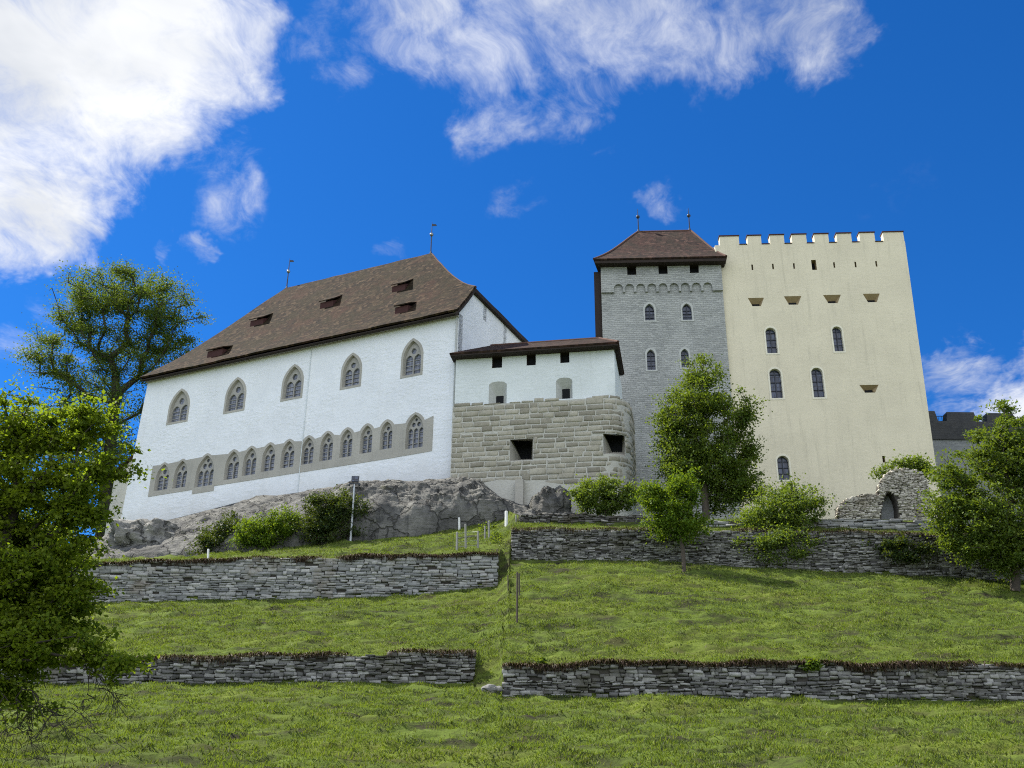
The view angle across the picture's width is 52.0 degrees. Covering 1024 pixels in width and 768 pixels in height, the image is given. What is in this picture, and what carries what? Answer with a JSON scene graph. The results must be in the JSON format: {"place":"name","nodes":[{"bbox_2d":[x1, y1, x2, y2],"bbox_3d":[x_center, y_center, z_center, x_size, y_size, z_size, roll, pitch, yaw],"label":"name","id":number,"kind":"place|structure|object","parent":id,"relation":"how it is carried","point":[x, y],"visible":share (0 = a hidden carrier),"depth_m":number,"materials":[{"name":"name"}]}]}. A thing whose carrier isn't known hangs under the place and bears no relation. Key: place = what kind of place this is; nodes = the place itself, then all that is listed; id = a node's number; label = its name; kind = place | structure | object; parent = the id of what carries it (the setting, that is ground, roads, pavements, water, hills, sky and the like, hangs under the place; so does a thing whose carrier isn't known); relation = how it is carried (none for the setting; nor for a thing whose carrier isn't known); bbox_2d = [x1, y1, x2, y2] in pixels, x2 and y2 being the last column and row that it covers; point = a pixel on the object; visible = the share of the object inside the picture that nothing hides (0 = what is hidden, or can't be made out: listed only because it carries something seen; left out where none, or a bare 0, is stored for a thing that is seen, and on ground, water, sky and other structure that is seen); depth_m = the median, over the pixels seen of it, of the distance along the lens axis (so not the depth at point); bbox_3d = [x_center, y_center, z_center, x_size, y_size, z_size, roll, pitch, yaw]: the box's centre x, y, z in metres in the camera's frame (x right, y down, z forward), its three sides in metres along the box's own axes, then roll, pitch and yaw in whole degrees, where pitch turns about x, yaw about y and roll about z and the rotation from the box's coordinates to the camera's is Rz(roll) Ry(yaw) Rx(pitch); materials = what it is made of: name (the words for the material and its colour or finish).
{"place":"outdoors","nodes":[
{"label":"outdoors","id":0,"kind":"place"},
{"bbox_2d":[83,476,577,558],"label":"rocky hillside","id":1,"kind":"structure","parent":0,"point":[424,508],"depth_m":64.66,"materials":[{"name":"stone"}]},
{"bbox_2d":[107,518,180,547],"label":"boulder","id":2,"kind":"object","parent":1,"relation":"on","point":[143,531],"visible":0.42,"depth_m":67.49,"materials":[{"name":"stone"}]},
{"bbox_2d":[184,508,242,555],"bbox_3d":[-17.856,9.349,64.835,4.517,3.702,3.748,1,-24,0],"label":"bush","id":3,"kind":"object","parent":1,"relation":"on","point":[206,539],"visible":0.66,"depth_m":64.06,"materials":[{"name":"plant"}]},
{"bbox_2d":[225,502,304,549],"bbox_3d":[-14.750,8.684,63.071,4.313,3.179,3.886,-16,-29,32],"label":"bright bush","id":4,"kind":"object","parent":1,"relation":"on","point":[249,530],"visible":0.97,"depth_m":62.45,"materials":[{"name":"green plant"}]},
{"bbox_2d":[121,224,528,519],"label":"castle hall","id":5,"kind":"structure","parent":1,"relation":"on","point":[333,381],"depth_m":80.79,"materials":[{"name":"white paint"}]},
{"bbox_2d":[154,464,168,490],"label":"gothic window","id":6,"kind":"structure","parent":5,"relation":"in","point":[161,483],"depth_m":83.43,"materials":[{"name":"grey stone"}]},
{"bbox_2d":[166,388,189,424],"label":"gothic window","id":7,"kind":"structure","parent":5,"relation":"in","point":[178,411],"depth_m":85.62,"materials":[{"name":"grey stone"}]},
{"bbox_2d":[172,461,186,488],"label":"gothic window","id":8,"kind":"structure","parent":5,"relation":"in","point":[180,475],"depth_m":82.74,"materials":[{"name":"grey stone"}]},
{"bbox_2d":[194,455,213,487],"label":"gothic window","id":9,"kind":"structure","parent":5,"relation":"in","point":[204,474],"depth_m":81.78,"materials":[{"name":"grey stone"}]},
{"bbox_2d":[224,452,238,479],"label":"gothic window","id":10,"kind":"structure","parent":5,"relation":"in","point":[232,464],"depth_m":80.81,"materials":[{"name":"grey stone"}]},
{"bbox_2d":[223,377,245,413],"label":"gothic window","id":11,"kind":"structure","parent":5,"relation":"in","point":[235,397],"depth_m":83.43,"materials":[{"name":"grey stone"}]},
{"bbox_2d":[242,448,256,475],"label":"gothic window","id":12,"kind":"structure","parent":5,"relation":"in","point":[249,464],"depth_m":80.20,"materials":[{"name":"grey stone"}]},
{"bbox_2d":[261,445,274,471],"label":"gothic window","id":13,"kind":"structure","parent":5,"relation":"in","point":[268,458],"depth_m":79.55,"materials":[{"name":"grey stone"}]},
{"bbox_2d":[280,441,293,468],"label":"gothic window","id":14,"kind":"structure","parent":5,"relation":"in","point":[287,457],"depth_m":78.88,"materials":[{"name":"grey stone"}]},
{"bbox_2d":[280,364,303,401],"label":"gothic window","id":15,"kind":"structure","parent":5,"relation":"in","point":[293,380],"depth_m":81.38,"materials":[{"name":"grey stone"}]},
{"bbox_2d":[301,438,313,464],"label":"gothic window","id":16,"kind":"structure","parent":5,"relation":"in","point":[308,446],"depth_m":78.22,"materials":[{"name":"grey stone"}]},
{"bbox_2d":[319,433,332,460],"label":"gothic window","id":17,"kind":"structure","parent":5,"relation":"in","point":[326,448],"depth_m":77.60,"materials":[{"name":"grey stone"}]},
{"bbox_2d":[339,430,351,457],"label":"gothic window","id":18,"kind":"structure","parent":5,"relation":"in","point":[346,440],"depth_m":76.95,"materials":[{"name":"grey stone"}]},
{"bbox_2d":[340,353,361,389],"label":"gothic window","id":19,"kind":"structure","parent":5,"relation":"in","point":[351,371],"depth_m":79.32,"materials":[{"name":"grey stone"}]},
{"bbox_2d":[360,426,371,453],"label":"gothic window","id":20,"kind":"structure","parent":5,"relation":"in","point":[366,436],"depth_m":76.30,"materials":[{"name":"grey stone"}]},
{"bbox_2d":[380,422,391,449],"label":"gothic window","id":21,"kind":"structure","parent":5,"relation":"in","point":[386,432],"depth_m":75.67,"materials":[{"name":"grey stone"}]},
{"bbox_2d":[400,338,422,378],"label":"gothic window","id":22,"kind":"structure","parent":5,"relation":"in","point":[412,354],"depth_m":77.31,"materials":[{"name":"grey stone"}]},
{"bbox_2d":[405,415,422,448],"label":"gothic window","id":23,"kind":"structure","parent":5,"relation":"in","point":[414,431],"depth_m":74.73,"materials":[{"name":"grey stone"}]},
{"bbox_2d":[371,483,414,496],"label":"boulder","id":24,"kind":"object","parent":1,"relation":"on","point":[407,487],"visible":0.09,"depth_m":65.94,"materials":[{"name":"stone"}]},
{"bbox_2d":[430,478,495,495],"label":"boulder","id":25,"kind":"object","parent":1,"relation":"on","point":[471,483],"visible":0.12,"depth_m":66.41,"materials":[{"name":"stone"}]},
{"bbox_2d":[450,395,637,515],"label":"bastion","id":26,"kind":"object","parent":1,"relation":"on","point":[522,452],"visible":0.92,"depth_m":70.84,"materials":[{"name":"stone"}]},
{"bbox_2d":[449,337,623,434],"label":"castle wing","id":27,"kind":"structure","parent":26,"relation":"on","point":[576,368],"depth_m":73.36,"materials":[{"name":"white paint"}]},
{"bbox_2d":[492,358,501,367],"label":"hatch window","id":28,"kind":"structure","parent":27,"relation":"in","point":[496,363],"depth_m":74.53,"materials":[{"name":"black"}]},
{"bbox_2d":[527,356,535,365],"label":"hatch window","id":29,"kind":"structure","parent":27,"relation":"in","point":[531,360],"depth_m":74.15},
{"bbox_2d":[560,354,568,362],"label":"hatch window","id":30,"kind":"structure","parent":27,"relation":"in","point":[564,358],"depth_m":73.79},
{"bbox_2d":[527,485,572,512],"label":"boulder","id":31,"kind":"object","parent":1,"relation":"on","point":[548,499],"visible":0.48,"depth_m":66.22,"materials":[{"name":"stone"}]},
{"bbox_2d":[0,511,1023,767],"bbox_3d":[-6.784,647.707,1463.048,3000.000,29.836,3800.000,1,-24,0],"label":"meadow ground","id":32,"kind":"structure","parent":0,"point":[622,623],"depth_m":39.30,"materials":[{"name":"green plant"}]},
{"bbox_2d":[0,376,172,767],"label":"young leaved tree","id":33,"kind":"object","parent":32,"relation":"on","point":[40,585],"visible":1,"depth_m":24.13,"materials":[{"name":"green plant"}]},
{"bbox_2d":[4,254,215,545],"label":"broadleaf tree","id":34,"kind":"object","parent":32,"relation":"on","point":[86,301],"visible":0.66,"depth_m":102.39,"materials":[{"name":"green plant"}]},
{"bbox_2d":[105,453,133,534],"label":"end wing","id":35,"kind":"structure","parent":32,"relation":"on","point":[119,491],"depth_m":86.14,"materials":[{"name":"white paint"}]},
{"bbox_2d":[1,647,476,684],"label":"terrace wall","id":36,"kind":"structure","parent":32,"relation":"on","point":[398,666],"depth_m":38.54,"materials":[{"name":"grey stone"}]},
{"bbox_2d":[67,551,499,602],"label":"terrace wall","id":37,"kind":"structure","parent":32,"relation":"on","point":[365,575],"depth_m":53.61,"materials":[{"name":"stone"}]},
{"bbox_2d":[289,484,373,543],"bbox_3d":[-10.767,7.868,62.968,4.947,4.314,3.587,9,-26,-18],"label":"dark shrub","id":38,"kind":"object","parent":32,"relation":"on","point":[329,515],"visible":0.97,"depth_m":62.25,"materials":[{"name":"green plant"}]},
{"bbox_2d":[348,476,360,540],"bbox_3d":[-9.503,7.501,62.600,0.763,4.195,0.293,1,-24,0],"label":"lamp post","id":39,"kind":"object","parent":32,"relation":"on","point":[354,479],"visible":0.98,"depth_m":63.02,"materials":[{"name":"metal"}]},
{"bbox_2d":[456,532,457,550],"bbox_3d":[-2.932,8.524,56.020,0.146,1.293,0.124,1,-24,0],"label":"fence post","id":40,"kind":"object","parent":32,"relation":"on","point":[456,541],"visible":0.78,"depth_m":56.01,"materials":[{"name":"grey wood"}]},
{"bbox_2d":[464,524,466,548],"bbox_3d":[-2.506,8.403,56.843,0.182,1.701,0.114,1,-24,0],"label":"fence post","id":41,"kind":"object","parent":32,"relation":"on","point":[465,527],"visible":0.78,"depth_m":56.90,"materials":[{"name":"grey wood"}]},
{"bbox_2d":[477,531,478,547],"bbox_3d":[-1.827,8.503,56.418,0.134,1.246,0.114,1,-24,0],"label":"fence post","id":42,"kind":"object","parent":32,"relation":"on","point":[477,539],"visible":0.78,"depth_m":56.43,"materials":[{"name":"grey wood"}]},
{"bbox_2d":[481,684,495,692],"bbox_3d":[-0.809,10.706,36.742,0.572,0.391,0.490,1,-24,0],"label":"fallen stone","id":43,"kind":"object","parent":32,"relation":"on","point":[490,688],"visible":0.68,"depth_m":36.59,"materials":[{"name":"grey stone"}]},
{"bbox_2d":[488,521,489,537],"bbox_3d":[-1.295,8.376,59.163,0.164,1.357,0.114,1,-24,0],"label":"fence post","id":44,"kind":"object","parent":32,"relation":"on","point":[488,529],"visible":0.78,"depth_m":59.19,"materials":[{"name":"grey wood"}]},
{"bbox_2d":[474,518,506,545],"bbox_3d":[-1.024,8.671,59.589,1.487,3.293,5.375,6,-25,-11],"label":"grassy mound plant","id":45,"kind":"object","parent":32,"relation":"on","point":[494,536],"visible":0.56,"depth_m":58.68,"materials":[{"name":"green plant"}]},
{"bbox_2d":[495,686,502,692],"bbox_3d":[-0.541,10.693,36.737,0.429,0.274,0.304,-6,-25,13],"label":"fallen stone","id":46,"kind":"object","parent":32,"relation":"on","point":[499,689],"visible":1,"depth_m":36.63,"materials":[{"name":"grey stone"}]},
{"bbox_2d":[505,511,507,526],"bbox_3d":[-0.333,8.016,61.634,0.200,1.164,0.190,1,-24,0],"label":"fence post","id":47,"kind":"object","parent":32,"relation":"on","point":[506,518],"visible":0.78,"depth_m":61.60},
{"bbox_2d":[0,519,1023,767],"bbox_3d":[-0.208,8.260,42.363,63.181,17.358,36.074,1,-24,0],"label":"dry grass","id":48,"kind":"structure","parent":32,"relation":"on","point":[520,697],"depth_m":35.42,"materials":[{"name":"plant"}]},
{"bbox_2d":[516,572,517,622],"bbox_3d":[0.214,8.952,43.562,0.088,2.337,0.086,1,-24,0],"label":"fence post","id":49,"kind":"object","parent":32,"relation":"on","point":[517,597],"visible":0.78,"depth_m":43.57,"materials":[{"name":"brown wood"}]},
{"bbox_2d":[519,513,667,524],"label":"terrace wall","id":50,"kind":"structure","parent":32,"relation":"on","point":[563,518],"depth_m":60.62,"materials":[{"name":"stone"}]},
{"bbox_2d":[563,473,642,515],"bbox_3d":[5.430,6.728,62.704,5.544,3.397,3.244,1,-24,0],"label":"leafy bush","id":51,"kind":"object","parent":32,"relation":"on","point":[609,501],"visible":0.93,"depth_m":62.46,"materials":[{"name":"green plant"}]},
{"bbox_2d":[593,209,740,519],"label":"grey tower","id":52,"kind":"structure","parent":32,"relation":"on","point":[659,305],"depth_m":84.70,"materials":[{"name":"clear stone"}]},
{"bbox_2d":[627,269,635,274],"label":"hatch window","id":53,"kind":"structure","parent":52,"relation":"in","point":[629,272],"depth_m":86.78,"materials":[{"name":"black"}]},
{"bbox_2d":[643,302,656,321],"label":"lancet window","id":54,"kind":"structure","parent":52,"relation":"in","point":[649,315],"depth_m":84.99,"materials":[{"name":"grey glass"}]},
{"bbox_2d":[645,347,657,371],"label":"lancet window","id":55,"kind":"structure","parent":52,"relation":"in","point":[650,357],"depth_m":83.27,"materials":[{"name":"grey glass"}]},
{"bbox_2d":[658,269,667,273],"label":"hatch window","id":56,"kind":"structure","parent":52,"relation":"in","point":[661,271],"depth_m":86.65,"materials":[{"name":"black"}]},
{"bbox_2d":[679,347,690,368],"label":"lancet window","id":57,"kind":"structure","parent":52,"relation":"in","point":[684,351],"depth_m":83.19,"materials":[{"name":"grey glass"}]},
{"bbox_2d":[680,302,693,321],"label":"lancet window","id":58,"kind":"structure","parent":52,"relation":"in","point":[686,308],"depth_m":84.81,"materials":[{"name":"grey glass"}]},
{"bbox_2d":[690,266,698,272],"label":"hatch window","id":59,"kind":"structure","parent":52,"relation":"in","point":[691,270],"depth_m":86.50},
{"bbox_2d":[628,460,718,572],"bbox_3d":[8.535,7.111,55.550,4.669,6.102,3.474,1,-24,0],"label":"tree","id":60,"kind":"object","parent":32,"relation":"on","point":[674,505],"visible":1,"depth_m":55.28,"materials":[{"name":"green plant"}]},
{"bbox_2d":[641,352,772,519],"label":"ovate tree","id":61,"kind":"object","parent":32,"relation":"on","point":[701,407],"visible":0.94,"depth_m":66.25,"materials":[{"name":"green plant"}]},
{"bbox_2d":[501,657,1023,701],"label":"terrace wall","id":62,"kind":"structure","parent":32,"relation":"on","point":[894,679],"depth_m":36.99,"materials":[{"name":"grey stone"}]},
{"bbox_2d":[532,656,547,663],"bbox_3d":[0.989,9.852,37.375,0.643,0.534,0.613,1,-24,0],"label":"wall plant","id":63,"kind":"object","parent":62,"relation":"on","point":[543,660],"depth_m":37.33,"materials":[{"name":"green plant"}]},
{"bbox_2d":[798,656,826,672],"bbox_3d":[10.572,9.941,37.195,0.974,0.626,0.800,14,-27,-27],"label":"plant","id":64,"kind":"object","parent":62,"relation":"on","point":[810,666],"depth_m":37.07,"materials":[{"name":"green plant"}]},
{"bbox_2d":[511,526,1023,581],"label":"terrace wall","id":65,"kind":"structure","parent":32,"relation":"on","point":[841,550],"depth_m":56.20,"materials":[{"name":"grey stone"}]},
{"bbox_2d":[861,532,942,564],"bbox_3d":[20.595,8.737,55.643,4.187,1.887,1.844,1,-24,0],"label":"ivy patch","id":66,"kind":"object","parent":65,"relation":"attached to","point":[897,553],"visible":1,"depth_m":55.36,"materials":[{"name":"green plant"}]},
{"bbox_2d":[721,472,845,568],"bbox_3d":[14.831,7.592,58.140,5.820,6.328,7.074,-16,-29,33],"label":"spreading bush","id":67,"kind":"object","parent":32,"relation":"on","point":[784,514],"visible":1,"depth_m":57.89,"materials":[{"name":"green plant"}]},
{"bbox_2d":[714,231,940,518],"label":"yellow tower","id":68,"kind":"structure","parent":32,"relation":"on","point":[823,347],"depth_m":82.63,"materials":[{"name":"beige paint"}]},
{"bbox_2d":[764,326,779,354],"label":"arched window","id":69,"kind":"structure","parent":68,"relation":"in","point":[771,343],"depth_m":83.64,"materials":[{"name":"grey glass"}]},
{"bbox_2d":[768,367,784,399],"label":"arched window","id":70,"kind":"structure","parent":68,"relation":"in","point":[775,383],"depth_m":82.08,"materials":[{"name":"grey glass"}]},
{"bbox_2d":[775,454,791,481],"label":"arched window","id":71,"kind":"structure","parent":68,"relation":"in","point":[782,464],"depth_m":79.26,"materials":[{"name":"grey glass"}]},
{"bbox_2d":[809,366,826,398],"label":"arched window","id":72,"kind":"structure","parent":68,"relation":"in","point":[817,377],"depth_m":81.92,"materials":[{"name":"grey glass"}]},
{"bbox_2d":[830,325,845,352],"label":"arched window","id":73,"kind":"structure","parent":68,"relation":"in","point":[838,343],"depth_m":83.35,"materials":[{"name":"grey glass"}]},
{"bbox_2d":[706,518,999,530],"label":"terrace wall","id":74,"kind":"structure","parent":32,"relation":"on","point":[897,524],"depth_m":59.58,"materials":[{"name":"stone"}]},
{"bbox_2d":[835,467,931,520],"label":"ruined wall","id":75,"kind":"structure","parent":74,"relation":"on","point":[895,495],"depth_m":65.44,"materials":[{"name":"stone"}]},
{"bbox_2d":[881,495,893,519],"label":"blocked door","id":76,"kind":"structure","parent":75,"relation":"in","point":[887,509],"depth_m":65.93,"materials":[{"name":"grey stone"}]},
{"bbox_2d":[868,449,935,483],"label":"shrub","id":77,"kind":"object","parent":32,"relation":"on","point":[917,463],"visible":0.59,"depth_m":69.77,"materials":[{"name":"green plant"}]},
{"bbox_2d":[913,397,1023,591],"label":"dense tree","id":78,"kind":"object","parent":32,"relation":"on","point":[989,533],"visible":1,"depth_m":52.94,"materials":[{"name":"green plant"}]},
{"bbox_2d":[928,411,1023,520],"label":"curtain wall","id":79,"kind":"structure","parent":32,"relation":"on","point":[947,432],"depth_m":85.96,"materials":[{"name":"stone"}]},
{"bbox_2d":[0,0,1023,535],"label":"sky","id":80,"kind":"structure","parent":0,"point":[226,143],"materials":[{"name":"blue"}]}
]}

